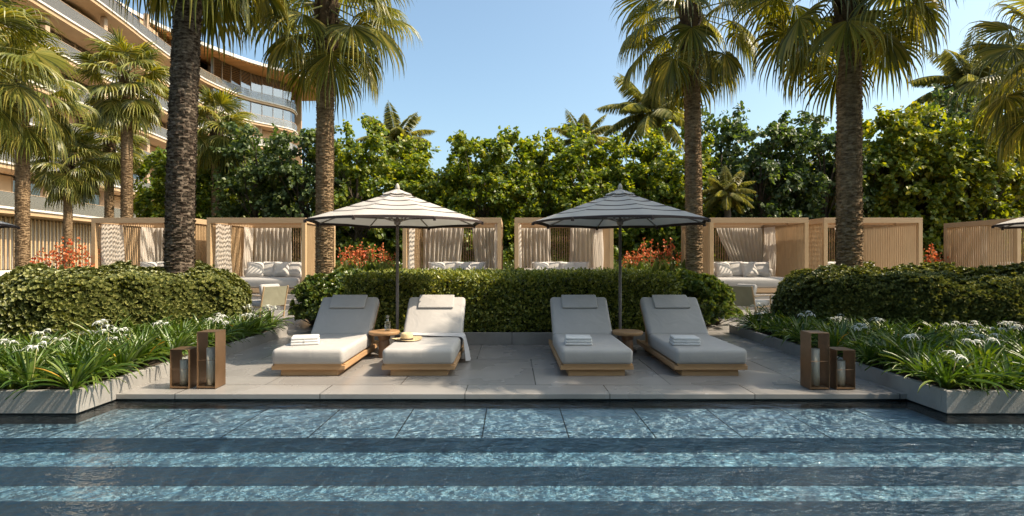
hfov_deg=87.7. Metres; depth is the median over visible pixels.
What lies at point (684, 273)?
evergreen shrub
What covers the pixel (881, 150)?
leafy tree
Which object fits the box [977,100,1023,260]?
leafy tree
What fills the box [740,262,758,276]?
pillow
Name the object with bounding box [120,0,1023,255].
sky
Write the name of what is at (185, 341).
spider lily
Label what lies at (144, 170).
leafy tree
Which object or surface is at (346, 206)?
leafy tree
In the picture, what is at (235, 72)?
window
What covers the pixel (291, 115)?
window
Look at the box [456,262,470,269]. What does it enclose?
pillow
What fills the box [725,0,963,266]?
fan palm
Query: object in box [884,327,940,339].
spider lily
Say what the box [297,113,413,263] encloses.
leafy tree
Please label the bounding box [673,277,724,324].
evergreen shrub
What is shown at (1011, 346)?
spider lily
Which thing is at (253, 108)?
window
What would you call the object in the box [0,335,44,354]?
spider lily
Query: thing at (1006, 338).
spider lily
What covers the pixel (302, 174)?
leafy tree
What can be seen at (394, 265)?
red flowering plant
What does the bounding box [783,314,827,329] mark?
spider lily
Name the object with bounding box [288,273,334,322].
evergreen shrub
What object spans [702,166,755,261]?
coconut palm
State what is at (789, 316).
spider lily
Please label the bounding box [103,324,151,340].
spider lily
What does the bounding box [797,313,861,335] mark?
spider lily
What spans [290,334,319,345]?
folded towel
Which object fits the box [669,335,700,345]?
folded towel
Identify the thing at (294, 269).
pillow
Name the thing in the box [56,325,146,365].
spider lily
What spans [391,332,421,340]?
straw hat
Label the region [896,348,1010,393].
spider lily
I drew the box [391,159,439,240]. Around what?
leafy tree
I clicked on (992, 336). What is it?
spider lily
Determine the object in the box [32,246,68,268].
red flowering plant
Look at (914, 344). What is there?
spider lily
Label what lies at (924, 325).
spider lily
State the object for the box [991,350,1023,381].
spider lily
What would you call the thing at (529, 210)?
leafy tree
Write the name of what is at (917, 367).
spider lily
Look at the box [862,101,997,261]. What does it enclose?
leafy tree
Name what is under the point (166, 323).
spider lily
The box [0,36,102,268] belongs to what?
fan palm
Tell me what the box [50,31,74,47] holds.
window
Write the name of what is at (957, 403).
stone planter
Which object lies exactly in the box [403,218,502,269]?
cabana
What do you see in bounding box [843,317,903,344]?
spider lily
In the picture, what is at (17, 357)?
spider lily
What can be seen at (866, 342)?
spider lily
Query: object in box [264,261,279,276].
pillow
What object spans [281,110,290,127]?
window
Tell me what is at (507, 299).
clipped hedge
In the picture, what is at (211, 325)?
spider lily
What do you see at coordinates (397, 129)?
coconut palm
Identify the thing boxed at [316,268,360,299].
evergreen shrub
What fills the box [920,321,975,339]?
spider lily
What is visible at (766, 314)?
spider lily
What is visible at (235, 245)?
cabana
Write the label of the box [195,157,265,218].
leafy tree
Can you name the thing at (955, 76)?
coconut palm
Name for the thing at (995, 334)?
spider lily
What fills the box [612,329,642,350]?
side table
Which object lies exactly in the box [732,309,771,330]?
spider lily
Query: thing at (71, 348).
spider lily
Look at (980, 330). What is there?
spider lily
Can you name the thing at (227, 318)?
spider lily
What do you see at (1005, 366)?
spider lily
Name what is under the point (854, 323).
spider lily
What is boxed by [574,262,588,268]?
pillow
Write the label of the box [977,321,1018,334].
spider lily
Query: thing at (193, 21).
fan palm
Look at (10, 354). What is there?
spider lily
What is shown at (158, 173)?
leafy tree
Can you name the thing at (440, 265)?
pillow
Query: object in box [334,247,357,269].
red flowering plant
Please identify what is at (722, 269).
pillow
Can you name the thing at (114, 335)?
spider lily
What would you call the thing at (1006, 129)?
fan palm
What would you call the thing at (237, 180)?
leafy tree
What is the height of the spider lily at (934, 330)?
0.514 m
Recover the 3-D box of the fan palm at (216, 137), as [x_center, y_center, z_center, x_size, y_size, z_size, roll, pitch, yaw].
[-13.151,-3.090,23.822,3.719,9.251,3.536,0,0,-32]
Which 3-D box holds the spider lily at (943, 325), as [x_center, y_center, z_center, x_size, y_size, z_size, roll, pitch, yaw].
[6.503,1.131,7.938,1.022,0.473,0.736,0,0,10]
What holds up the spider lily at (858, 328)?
on the stone planter at (957, 403)
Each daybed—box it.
[241,268,300,293]
[714,268,783,293]
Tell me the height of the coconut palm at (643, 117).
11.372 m
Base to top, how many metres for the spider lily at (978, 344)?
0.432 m
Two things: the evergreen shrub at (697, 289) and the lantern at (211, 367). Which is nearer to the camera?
the lantern at (211, 367)
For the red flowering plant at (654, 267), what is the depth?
18.23 m
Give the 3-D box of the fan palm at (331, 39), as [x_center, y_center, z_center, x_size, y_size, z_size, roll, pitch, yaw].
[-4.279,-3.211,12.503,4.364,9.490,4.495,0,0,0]
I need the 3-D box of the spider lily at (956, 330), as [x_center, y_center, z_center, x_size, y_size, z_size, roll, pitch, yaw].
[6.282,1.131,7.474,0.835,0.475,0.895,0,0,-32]
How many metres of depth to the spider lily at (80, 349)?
6.34 m
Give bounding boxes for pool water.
[0,399,1023,515]
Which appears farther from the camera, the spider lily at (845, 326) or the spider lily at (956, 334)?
the spider lily at (845, 326)
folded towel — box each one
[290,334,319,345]
[564,334,591,345]
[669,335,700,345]
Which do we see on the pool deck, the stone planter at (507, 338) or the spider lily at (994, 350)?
the stone planter at (507, 338)
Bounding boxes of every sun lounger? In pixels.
[272,295,379,375]
[382,295,465,375]
[549,295,633,375]
[637,295,747,375]
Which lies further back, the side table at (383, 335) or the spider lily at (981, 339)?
the side table at (383, 335)
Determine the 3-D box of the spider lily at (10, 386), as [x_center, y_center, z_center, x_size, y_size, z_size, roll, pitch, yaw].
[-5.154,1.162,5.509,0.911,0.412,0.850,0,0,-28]
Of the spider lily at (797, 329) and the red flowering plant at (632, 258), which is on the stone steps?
the red flowering plant at (632, 258)
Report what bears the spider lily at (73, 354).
on the stone planter at (46, 401)
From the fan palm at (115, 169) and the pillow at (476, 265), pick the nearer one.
the pillow at (476, 265)
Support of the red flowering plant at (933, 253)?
on the pool deck
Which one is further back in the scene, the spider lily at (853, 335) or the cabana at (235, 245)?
the cabana at (235, 245)
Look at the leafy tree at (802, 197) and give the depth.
23.24 m
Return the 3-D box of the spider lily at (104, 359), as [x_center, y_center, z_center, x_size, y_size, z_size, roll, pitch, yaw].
[-4.523,1.083,5.788,0.930,0.573,0.996,0,0,-16]
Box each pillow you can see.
[140,262,157,266]
[245,262,264,276]
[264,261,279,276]
[272,262,290,276]
[287,262,300,276]
[428,262,444,269]
[443,261,459,268]
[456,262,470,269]
[471,262,485,270]
[532,262,548,269]
[546,261,562,269]
[559,262,574,270]
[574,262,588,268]
[714,262,732,276]
[725,261,742,276]
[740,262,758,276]
[754,262,770,276]
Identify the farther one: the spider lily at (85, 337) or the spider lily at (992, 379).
the spider lily at (85, 337)
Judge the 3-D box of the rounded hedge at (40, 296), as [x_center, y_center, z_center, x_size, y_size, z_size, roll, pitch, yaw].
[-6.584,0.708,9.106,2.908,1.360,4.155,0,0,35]
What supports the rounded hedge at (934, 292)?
on the stone planter at (957, 403)
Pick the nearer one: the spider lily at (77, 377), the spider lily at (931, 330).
the spider lily at (77, 377)
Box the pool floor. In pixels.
[0,408,1023,515]
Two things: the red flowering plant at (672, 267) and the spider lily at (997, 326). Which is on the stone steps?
the red flowering plant at (672, 267)
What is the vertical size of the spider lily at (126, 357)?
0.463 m
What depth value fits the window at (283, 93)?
85.26 m
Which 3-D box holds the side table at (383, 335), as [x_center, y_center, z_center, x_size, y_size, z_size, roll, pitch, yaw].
[-1.930,1.300,8.050,0.464,0.400,0.464,0,0,0]
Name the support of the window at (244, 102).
in the hotel
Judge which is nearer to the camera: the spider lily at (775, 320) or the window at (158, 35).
the spider lily at (775, 320)
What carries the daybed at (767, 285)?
on the stone steps
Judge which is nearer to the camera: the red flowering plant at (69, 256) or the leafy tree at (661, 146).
the red flowering plant at (69, 256)
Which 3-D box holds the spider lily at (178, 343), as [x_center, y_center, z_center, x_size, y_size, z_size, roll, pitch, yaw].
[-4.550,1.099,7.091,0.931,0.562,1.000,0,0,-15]
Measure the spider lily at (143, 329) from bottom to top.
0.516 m
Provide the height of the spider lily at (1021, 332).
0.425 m
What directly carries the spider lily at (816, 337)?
in the stone planter at (957, 403)
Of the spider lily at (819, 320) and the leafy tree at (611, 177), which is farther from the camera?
the leafy tree at (611, 177)
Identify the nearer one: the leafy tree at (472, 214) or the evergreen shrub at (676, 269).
the evergreen shrub at (676, 269)
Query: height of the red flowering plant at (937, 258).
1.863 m
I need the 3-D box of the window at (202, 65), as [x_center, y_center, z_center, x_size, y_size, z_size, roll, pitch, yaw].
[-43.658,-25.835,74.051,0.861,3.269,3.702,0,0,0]
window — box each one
[12,177,39,209]
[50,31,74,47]
[75,44,89,55]
[75,118,99,133]
[77,193,99,216]
[122,5,139,21]
[157,32,171,46]
[199,61,207,71]
[211,56,220,77]
[221,61,230,82]
[231,65,239,85]
[240,69,249,96]
[240,99,248,117]
[249,74,259,99]
[249,102,259,121]
[261,77,270,101]
[261,106,270,123]
[271,79,280,104]
[271,108,281,125]
[281,83,290,105]
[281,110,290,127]
[290,112,293,128]
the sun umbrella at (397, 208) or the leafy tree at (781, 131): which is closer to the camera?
the sun umbrella at (397, 208)
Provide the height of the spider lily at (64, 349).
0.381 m
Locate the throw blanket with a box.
[411,332,470,360]
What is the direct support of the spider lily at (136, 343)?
on the stone planter at (46, 401)
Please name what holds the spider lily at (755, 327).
on the stone planter at (957, 403)
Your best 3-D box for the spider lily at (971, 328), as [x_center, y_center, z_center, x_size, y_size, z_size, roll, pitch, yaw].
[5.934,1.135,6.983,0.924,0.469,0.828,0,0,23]
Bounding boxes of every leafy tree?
[133,145,204,214]
[133,157,238,219]
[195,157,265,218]
[203,118,305,256]
[249,123,352,261]
[290,161,312,261]
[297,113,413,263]
[335,163,390,254]
[346,132,439,264]
[383,146,480,265]
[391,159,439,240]
[428,125,541,263]
[449,157,504,248]
[477,126,576,267]
[503,168,572,249]
[515,121,611,261]
[550,134,644,267]
[572,156,623,260]
[584,131,684,266]
[616,120,723,263]
[673,100,774,260]
[684,157,755,258]
[710,110,812,258]
[748,165,794,217]
[752,113,836,254]
[775,110,880,260]
[808,151,835,255]
[820,103,949,260]
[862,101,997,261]
[909,101,1023,261]
[921,83,991,212]
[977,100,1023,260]
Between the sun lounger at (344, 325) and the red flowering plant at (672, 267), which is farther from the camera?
the red flowering plant at (672, 267)
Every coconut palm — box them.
[355,101,435,165]
[551,108,612,166]
[594,74,703,185]
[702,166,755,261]
[902,23,1021,136]
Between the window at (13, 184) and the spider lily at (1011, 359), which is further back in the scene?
the window at (13, 184)
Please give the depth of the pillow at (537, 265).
17.61 m
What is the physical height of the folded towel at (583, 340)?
0.108 m
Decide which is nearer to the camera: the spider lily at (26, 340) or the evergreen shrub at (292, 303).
the spider lily at (26, 340)
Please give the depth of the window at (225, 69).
76.60 m
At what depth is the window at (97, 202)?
53.46 m
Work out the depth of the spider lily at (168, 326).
8.12 m
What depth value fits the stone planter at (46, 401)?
5.46 m
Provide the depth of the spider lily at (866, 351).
6.69 m
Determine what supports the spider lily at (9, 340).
on the stone planter at (46, 401)
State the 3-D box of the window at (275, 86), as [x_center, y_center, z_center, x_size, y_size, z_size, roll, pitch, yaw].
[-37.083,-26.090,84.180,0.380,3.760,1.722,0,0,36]
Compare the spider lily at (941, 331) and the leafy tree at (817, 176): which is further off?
the leafy tree at (817, 176)
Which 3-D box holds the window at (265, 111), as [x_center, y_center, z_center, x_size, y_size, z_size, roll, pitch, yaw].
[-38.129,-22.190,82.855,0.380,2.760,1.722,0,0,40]
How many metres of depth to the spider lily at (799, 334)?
8.13 m
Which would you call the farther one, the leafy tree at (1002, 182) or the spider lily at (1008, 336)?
the leafy tree at (1002, 182)
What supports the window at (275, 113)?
in the hotel
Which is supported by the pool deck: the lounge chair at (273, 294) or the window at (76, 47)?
the lounge chair at (273, 294)
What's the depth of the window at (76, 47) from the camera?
51.03 m
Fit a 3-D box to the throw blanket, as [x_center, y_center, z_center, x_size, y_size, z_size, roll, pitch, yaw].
[-1.097,1.293,7.859,1.013,0.348,0.553,0,0,0]
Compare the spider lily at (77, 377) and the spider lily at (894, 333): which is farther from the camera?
the spider lily at (894, 333)
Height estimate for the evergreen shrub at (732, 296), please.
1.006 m
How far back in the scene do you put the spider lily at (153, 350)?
6.65 m
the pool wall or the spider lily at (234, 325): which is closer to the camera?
the pool wall
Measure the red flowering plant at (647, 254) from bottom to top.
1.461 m
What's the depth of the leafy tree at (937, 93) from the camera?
24.68 m
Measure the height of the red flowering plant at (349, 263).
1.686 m
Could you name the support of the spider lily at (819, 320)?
in the stone planter at (957, 403)
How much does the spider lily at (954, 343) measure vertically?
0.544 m
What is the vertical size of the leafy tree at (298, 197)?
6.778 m
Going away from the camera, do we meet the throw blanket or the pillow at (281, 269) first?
the throw blanket
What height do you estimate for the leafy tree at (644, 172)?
7.358 m
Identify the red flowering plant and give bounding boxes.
[30,247,64,268]
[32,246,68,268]
[48,236,75,268]
[63,237,94,267]
[71,249,100,266]
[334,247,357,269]
[341,246,359,266]
[343,241,366,270]
[359,248,375,267]
[364,242,392,271]
[383,249,399,269]
[615,251,638,268]
[622,248,641,267]
[626,237,661,270]
[639,250,663,270]
[653,245,678,271]
[655,238,685,271]
[923,248,940,262]
[926,244,942,262]
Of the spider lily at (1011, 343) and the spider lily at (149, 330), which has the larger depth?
the spider lily at (149, 330)
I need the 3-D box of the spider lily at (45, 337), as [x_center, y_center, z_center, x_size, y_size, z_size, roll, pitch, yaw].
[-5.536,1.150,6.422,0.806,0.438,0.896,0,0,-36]
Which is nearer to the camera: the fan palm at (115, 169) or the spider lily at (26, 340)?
the spider lily at (26, 340)
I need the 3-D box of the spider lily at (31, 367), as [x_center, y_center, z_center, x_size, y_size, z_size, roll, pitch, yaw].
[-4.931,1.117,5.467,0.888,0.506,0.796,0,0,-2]
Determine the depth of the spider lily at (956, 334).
6.81 m
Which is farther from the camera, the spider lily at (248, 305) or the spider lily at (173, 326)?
the spider lily at (248, 305)
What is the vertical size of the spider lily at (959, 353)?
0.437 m
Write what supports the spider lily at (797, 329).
in the stone planter at (957, 403)
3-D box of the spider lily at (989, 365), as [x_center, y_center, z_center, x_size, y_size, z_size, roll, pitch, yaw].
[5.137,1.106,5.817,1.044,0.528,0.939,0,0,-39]
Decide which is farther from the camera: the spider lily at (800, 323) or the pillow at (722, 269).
the pillow at (722, 269)
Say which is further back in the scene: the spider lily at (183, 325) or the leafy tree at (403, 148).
the leafy tree at (403, 148)
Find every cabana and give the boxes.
[91,218,206,268]
[207,218,334,281]
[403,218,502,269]
[514,218,612,269]
[681,218,808,276]
[809,218,922,270]
[944,218,1023,267]
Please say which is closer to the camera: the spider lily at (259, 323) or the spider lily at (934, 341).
the spider lily at (934, 341)
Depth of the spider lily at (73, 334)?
7.20 m
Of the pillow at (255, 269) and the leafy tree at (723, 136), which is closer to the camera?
the pillow at (255, 269)
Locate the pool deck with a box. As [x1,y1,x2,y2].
[116,310,906,398]
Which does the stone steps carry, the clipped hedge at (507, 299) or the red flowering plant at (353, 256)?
the red flowering plant at (353, 256)
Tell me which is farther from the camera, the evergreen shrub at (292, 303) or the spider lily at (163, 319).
the evergreen shrub at (292, 303)
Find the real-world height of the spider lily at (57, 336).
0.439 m
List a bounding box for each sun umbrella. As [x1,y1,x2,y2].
[0,221,20,228]
[303,183,483,341]
[532,183,710,352]
[991,216,1023,229]
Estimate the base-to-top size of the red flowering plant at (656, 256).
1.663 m
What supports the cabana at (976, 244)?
on the stone steps
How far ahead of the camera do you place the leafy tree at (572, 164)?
22.09 m
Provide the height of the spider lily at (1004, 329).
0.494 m
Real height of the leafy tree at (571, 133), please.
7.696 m
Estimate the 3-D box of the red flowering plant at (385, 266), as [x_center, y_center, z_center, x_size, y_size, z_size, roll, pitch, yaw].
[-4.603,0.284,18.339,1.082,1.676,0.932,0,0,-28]
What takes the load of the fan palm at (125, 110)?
on the ground
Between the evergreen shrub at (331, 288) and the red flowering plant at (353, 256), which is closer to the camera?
the evergreen shrub at (331, 288)
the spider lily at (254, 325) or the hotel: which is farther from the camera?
the hotel
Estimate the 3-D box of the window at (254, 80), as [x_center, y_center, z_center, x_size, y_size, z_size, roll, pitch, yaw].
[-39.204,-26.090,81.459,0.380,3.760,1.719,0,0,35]
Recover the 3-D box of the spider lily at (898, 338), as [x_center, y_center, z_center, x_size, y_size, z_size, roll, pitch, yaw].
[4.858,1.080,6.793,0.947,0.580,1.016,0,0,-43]
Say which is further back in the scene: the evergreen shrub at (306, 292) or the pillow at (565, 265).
the pillow at (565, 265)
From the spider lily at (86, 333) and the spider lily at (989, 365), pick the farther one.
the spider lily at (86, 333)
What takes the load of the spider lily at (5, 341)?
on the stone planter at (46, 401)
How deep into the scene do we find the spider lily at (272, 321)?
10.00 m
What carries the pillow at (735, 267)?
on the daybed at (767, 285)
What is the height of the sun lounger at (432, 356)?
0.909 m
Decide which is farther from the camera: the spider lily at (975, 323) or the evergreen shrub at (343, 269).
the evergreen shrub at (343, 269)
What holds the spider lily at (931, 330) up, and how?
in the stone planter at (957, 403)
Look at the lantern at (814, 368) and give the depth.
6.11 m
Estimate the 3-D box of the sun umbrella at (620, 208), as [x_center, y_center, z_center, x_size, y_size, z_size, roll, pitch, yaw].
[1.745,0.147,8.600,2.666,2.705,2.666,0,0,-29]
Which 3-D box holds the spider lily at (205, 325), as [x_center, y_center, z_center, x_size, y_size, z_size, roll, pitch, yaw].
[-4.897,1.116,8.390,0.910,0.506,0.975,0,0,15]
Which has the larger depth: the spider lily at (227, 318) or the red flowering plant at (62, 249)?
the red flowering plant at (62, 249)
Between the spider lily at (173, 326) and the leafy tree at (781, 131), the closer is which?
the spider lily at (173, 326)
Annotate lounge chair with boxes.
[251,284,288,316]
[730,284,772,314]
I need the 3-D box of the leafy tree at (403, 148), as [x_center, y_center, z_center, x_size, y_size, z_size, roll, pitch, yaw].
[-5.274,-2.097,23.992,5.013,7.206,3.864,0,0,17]
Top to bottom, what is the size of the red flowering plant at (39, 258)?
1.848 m
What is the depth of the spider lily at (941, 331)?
7.50 m
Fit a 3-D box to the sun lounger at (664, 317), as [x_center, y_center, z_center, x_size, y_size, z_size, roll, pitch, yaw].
[2.525,1.046,7.777,0.924,0.909,2.135,0,0,0]
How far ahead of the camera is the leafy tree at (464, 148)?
21.81 m
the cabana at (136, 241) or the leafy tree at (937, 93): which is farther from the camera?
the leafy tree at (937, 93)
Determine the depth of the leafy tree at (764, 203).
27.69 m
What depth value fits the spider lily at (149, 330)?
7.61 m
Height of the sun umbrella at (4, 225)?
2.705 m
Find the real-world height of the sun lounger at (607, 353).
0.909 m
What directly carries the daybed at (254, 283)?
on the stone steps
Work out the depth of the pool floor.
4.71 m
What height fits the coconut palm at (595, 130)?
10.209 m
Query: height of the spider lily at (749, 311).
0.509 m
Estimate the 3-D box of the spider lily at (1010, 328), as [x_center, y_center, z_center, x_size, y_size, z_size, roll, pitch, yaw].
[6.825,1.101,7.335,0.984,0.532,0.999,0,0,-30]
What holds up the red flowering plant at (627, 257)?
on the stone steps
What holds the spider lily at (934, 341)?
in the stone planter at (957, 403)
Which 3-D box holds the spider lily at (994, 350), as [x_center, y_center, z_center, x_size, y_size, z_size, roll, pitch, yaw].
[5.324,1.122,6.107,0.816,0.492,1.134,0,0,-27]
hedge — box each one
[0,260,252,341]
[292,256,932,269]
[339,266,686,332]
[770,260,1023,333]
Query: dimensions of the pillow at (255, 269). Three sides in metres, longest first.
0.580 x 0.560 x 0.264 m
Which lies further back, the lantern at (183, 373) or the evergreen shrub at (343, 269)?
the evergreen shrub at (343, 269)
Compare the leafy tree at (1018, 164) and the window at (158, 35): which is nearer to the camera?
the leafy tree at (1018, 164)
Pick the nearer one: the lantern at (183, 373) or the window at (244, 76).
the lantern at (183, 373)
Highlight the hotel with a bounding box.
[0,0,316,275]
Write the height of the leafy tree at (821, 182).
7.845 m
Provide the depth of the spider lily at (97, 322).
7.28 m
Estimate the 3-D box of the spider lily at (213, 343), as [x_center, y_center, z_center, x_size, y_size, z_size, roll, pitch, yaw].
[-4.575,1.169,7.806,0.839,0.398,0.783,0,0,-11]
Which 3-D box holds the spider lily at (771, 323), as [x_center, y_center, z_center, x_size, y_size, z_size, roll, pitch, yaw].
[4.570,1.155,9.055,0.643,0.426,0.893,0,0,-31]
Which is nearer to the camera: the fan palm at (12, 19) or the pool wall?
the pool wall
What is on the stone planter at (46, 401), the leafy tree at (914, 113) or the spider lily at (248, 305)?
the spider lily at (248, 305)
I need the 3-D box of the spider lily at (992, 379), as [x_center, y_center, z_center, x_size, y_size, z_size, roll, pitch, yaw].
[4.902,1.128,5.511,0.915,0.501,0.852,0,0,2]
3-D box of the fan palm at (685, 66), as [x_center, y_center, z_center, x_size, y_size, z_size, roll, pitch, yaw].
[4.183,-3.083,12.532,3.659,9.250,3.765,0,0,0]
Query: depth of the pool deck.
6.47 m
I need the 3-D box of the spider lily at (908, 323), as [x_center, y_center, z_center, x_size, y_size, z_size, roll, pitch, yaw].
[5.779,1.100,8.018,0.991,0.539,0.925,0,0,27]
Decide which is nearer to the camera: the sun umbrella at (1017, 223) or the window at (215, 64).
the sun umbrella at (1017, 223)
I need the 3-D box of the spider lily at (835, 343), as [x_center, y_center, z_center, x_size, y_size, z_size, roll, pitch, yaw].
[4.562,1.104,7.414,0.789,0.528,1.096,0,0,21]
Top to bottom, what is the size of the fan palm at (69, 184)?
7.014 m
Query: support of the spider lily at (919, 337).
in the stone planter at (957, 403)
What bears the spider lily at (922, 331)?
in the stone planter at (957, 403)
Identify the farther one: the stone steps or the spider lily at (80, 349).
the stone steps
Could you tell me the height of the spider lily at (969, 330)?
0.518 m
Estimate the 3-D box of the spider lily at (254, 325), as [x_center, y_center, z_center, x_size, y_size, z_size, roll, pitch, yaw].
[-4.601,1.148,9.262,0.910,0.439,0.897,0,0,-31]
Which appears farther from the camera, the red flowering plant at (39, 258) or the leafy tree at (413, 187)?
the leafy tree at (413, 187)
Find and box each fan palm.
[0,0,80,150]
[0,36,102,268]
[30,125,116,266]
[68,24,169,217]
[71,112,152,217]
[109,0,292,274]
[196,84,259,216]
[237,0,422,276]
[610,0,774,273]
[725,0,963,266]
[944,0,1023,172]
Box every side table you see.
[368,329,399,357]
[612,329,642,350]
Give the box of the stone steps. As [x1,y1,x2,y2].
[251,294,774,309]
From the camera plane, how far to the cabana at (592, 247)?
18.98 m
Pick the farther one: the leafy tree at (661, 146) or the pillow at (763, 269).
the leafy tree at (661, 146)
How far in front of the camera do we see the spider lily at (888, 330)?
8.00 m
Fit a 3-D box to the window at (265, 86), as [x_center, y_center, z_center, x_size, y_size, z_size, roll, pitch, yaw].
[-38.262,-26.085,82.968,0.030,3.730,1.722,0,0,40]
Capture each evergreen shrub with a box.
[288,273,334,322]
[288,281,315,324]
[304,277,350,319]
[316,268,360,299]
[334,266,362,277]
[666,267,683,272]
[672,268,717,309]
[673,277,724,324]
[698,273,736,325]
[709,281,744,324]
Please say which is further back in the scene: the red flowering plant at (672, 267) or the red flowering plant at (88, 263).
the red flowering plant at (672, 267)
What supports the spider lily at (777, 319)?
in the stone planter at (957, 403)
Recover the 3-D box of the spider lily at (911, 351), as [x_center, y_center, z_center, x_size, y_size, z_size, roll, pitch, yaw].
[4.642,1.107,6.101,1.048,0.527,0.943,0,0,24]
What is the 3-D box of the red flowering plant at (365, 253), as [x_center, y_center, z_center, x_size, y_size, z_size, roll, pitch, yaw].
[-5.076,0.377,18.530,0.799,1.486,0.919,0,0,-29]
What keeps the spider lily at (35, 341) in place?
on the stone planter at (46, 401)
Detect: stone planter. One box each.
[0,326,287,423]
[374,332,644,344]
[729,325,1023,423]
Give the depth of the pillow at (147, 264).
17.63 m
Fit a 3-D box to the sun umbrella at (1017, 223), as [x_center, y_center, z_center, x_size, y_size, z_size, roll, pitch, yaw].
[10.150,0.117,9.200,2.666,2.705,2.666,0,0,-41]
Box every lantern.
[170,346,196,388]
[197,329,225,388]
[800,330,829,389]
[830,347,854,389]
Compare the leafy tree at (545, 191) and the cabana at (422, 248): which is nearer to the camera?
the cabana at (422, 248)
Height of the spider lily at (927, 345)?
0.409 m
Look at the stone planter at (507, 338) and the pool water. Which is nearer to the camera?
the pool water
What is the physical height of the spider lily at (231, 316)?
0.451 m
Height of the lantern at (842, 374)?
0.457 m
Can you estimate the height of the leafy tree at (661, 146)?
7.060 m
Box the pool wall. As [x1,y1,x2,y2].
[118,399,904,407]
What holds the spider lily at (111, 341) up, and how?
on the stone planter at (46, 401)
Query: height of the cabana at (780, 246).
2.350 m
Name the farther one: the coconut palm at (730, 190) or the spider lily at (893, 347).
the coconut palm at (730, 190)
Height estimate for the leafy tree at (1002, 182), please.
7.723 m
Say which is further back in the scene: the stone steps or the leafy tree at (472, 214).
the leafy tree at (472, 214)
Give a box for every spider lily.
[0,331,79,388]
[0,332,21,345]
[0,333,24,370]
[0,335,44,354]
[0,339,59,367]
[0,340,77,389]
[0,351,56,388]
[5,325,86,351]
[5,348,126,399]
[14,329,69,346]
[22,330,127,384]
[23,334,74,358]
[32,331,106,349]
[32,341,78,363]
[39,328,97,345]
[39,330,120,380]
[40,335,114,369]
[47,330,150,388]
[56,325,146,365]
[58,333,130,348]
[61,330,105,344]
[64,329,111,339]
[70,316,136,342]
[81,334,159,382]
[86,325,136,344]
[86,325,173,368]
[98,332,151,356]
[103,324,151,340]
[107,327,187,366]
[110,310,171,334]
[110,320,174,352]
[119,318,173,335]
[136,319,213,358]
[139,311,203,334]
[141,318,195,343]
[148,320,197,356]
[154,311,214,351]
[156,325,210,354]
[175,315,250,346]
[175,326,231,347]
[178,311,229,342]
[191,319,252,343]
[198,313,244,330]
[203,316,251,341]
[214,312,276,339]
[217,313,254,327]
[227,312,276,335]
[237,309,285,332]
[243,304,268,321]
[256,305,295,328]
[725,303,763,329]
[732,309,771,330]
[739,311,778,333]
[743,305,792,328]
[754,315,797,336]
[755,314,801,337]
[758,311,804,332]
[762,311,832,344]
[763,314,813,341]
[777,310,805,326]
[781,322,826,347]
[783,309,828,330]
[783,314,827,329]
[796,328,844,346]
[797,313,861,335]
[807,316,868,354]
[810,318,873,347]
[814,317,852,326]
[826,314,884,344]
[830,322,889,363]
[834,322,893,344]
[837,335,896,365]
[842,333,888,359]
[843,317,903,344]
[850,326,933,372]
[855,323,944,362]
[855,325,928,343]
[856,316,905,335]
[865,331,957,377]
[870,316,932,332]
[870,326,957,373]
[872,327,949,346]
[878,339,987,393]
[881,326,975,360]
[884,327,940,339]
[885,319,950,333]
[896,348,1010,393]
[900,323,949,347]
[900,323,952,347]
[902,318,961,338]
[910,319,951,334]
[913,332,1005,353]
[914,340,1002,369]
[918,318,975,335]
[918,331,977,353]
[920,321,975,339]
[920,321,982,338]
[922,342,1018,390]
[926,320,983,333]
[928,326,978,343]
[930,332,1023,376]
[935,327,1004,347]
[936,334,1023,387]
[937,340,1023,397]
[942,334,1023,356]
[948,330,1022,357]
[949,319,1015,339]
[954,335,1023,368]
[960,324,1003,336]
[962,349,1023,390]
[964,324,1020,345]
[965,324,1020,343]
[967,321,1023,338]
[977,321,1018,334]
[983,332,1023,350]
[985,336,1023,375]
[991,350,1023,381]
[992,327,1023,349]
[994,334,1023,363]
[999,346,1023,387]
[1008,329,1023,339]
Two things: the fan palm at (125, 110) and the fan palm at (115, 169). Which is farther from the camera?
the fan palm at (115, 169)
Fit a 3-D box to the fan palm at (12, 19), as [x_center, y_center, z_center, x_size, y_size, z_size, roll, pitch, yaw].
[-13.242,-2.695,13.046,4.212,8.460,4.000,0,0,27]
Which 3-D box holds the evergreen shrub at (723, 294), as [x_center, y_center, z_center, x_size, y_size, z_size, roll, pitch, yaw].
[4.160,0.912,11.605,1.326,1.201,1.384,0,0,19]
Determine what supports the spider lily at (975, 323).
in the stone planter at (957, 403)
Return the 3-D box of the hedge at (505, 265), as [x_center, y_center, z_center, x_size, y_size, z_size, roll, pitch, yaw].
[2.212,0.755,20.473,31.953,1.690,1.258,0,0,0]
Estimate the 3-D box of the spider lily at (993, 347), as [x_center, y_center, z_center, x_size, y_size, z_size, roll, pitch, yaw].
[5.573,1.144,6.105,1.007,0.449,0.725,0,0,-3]
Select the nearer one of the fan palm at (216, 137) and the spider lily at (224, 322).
the spider lily at (224, 322)
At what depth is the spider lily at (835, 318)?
8.55 m
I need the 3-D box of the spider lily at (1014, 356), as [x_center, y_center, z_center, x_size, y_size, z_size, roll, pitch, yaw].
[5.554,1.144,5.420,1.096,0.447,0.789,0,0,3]
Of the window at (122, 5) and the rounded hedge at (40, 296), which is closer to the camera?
the rounded hedge at (40, 296)
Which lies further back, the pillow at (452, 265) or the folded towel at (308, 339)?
the pillow at (452, 265)
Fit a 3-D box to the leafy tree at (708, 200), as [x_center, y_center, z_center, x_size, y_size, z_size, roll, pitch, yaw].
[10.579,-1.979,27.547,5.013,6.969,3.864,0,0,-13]
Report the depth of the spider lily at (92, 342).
6.58 m
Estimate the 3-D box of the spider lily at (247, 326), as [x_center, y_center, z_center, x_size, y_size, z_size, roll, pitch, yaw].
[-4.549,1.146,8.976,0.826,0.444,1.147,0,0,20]
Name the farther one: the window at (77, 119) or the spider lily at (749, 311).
the window at (77, 119)

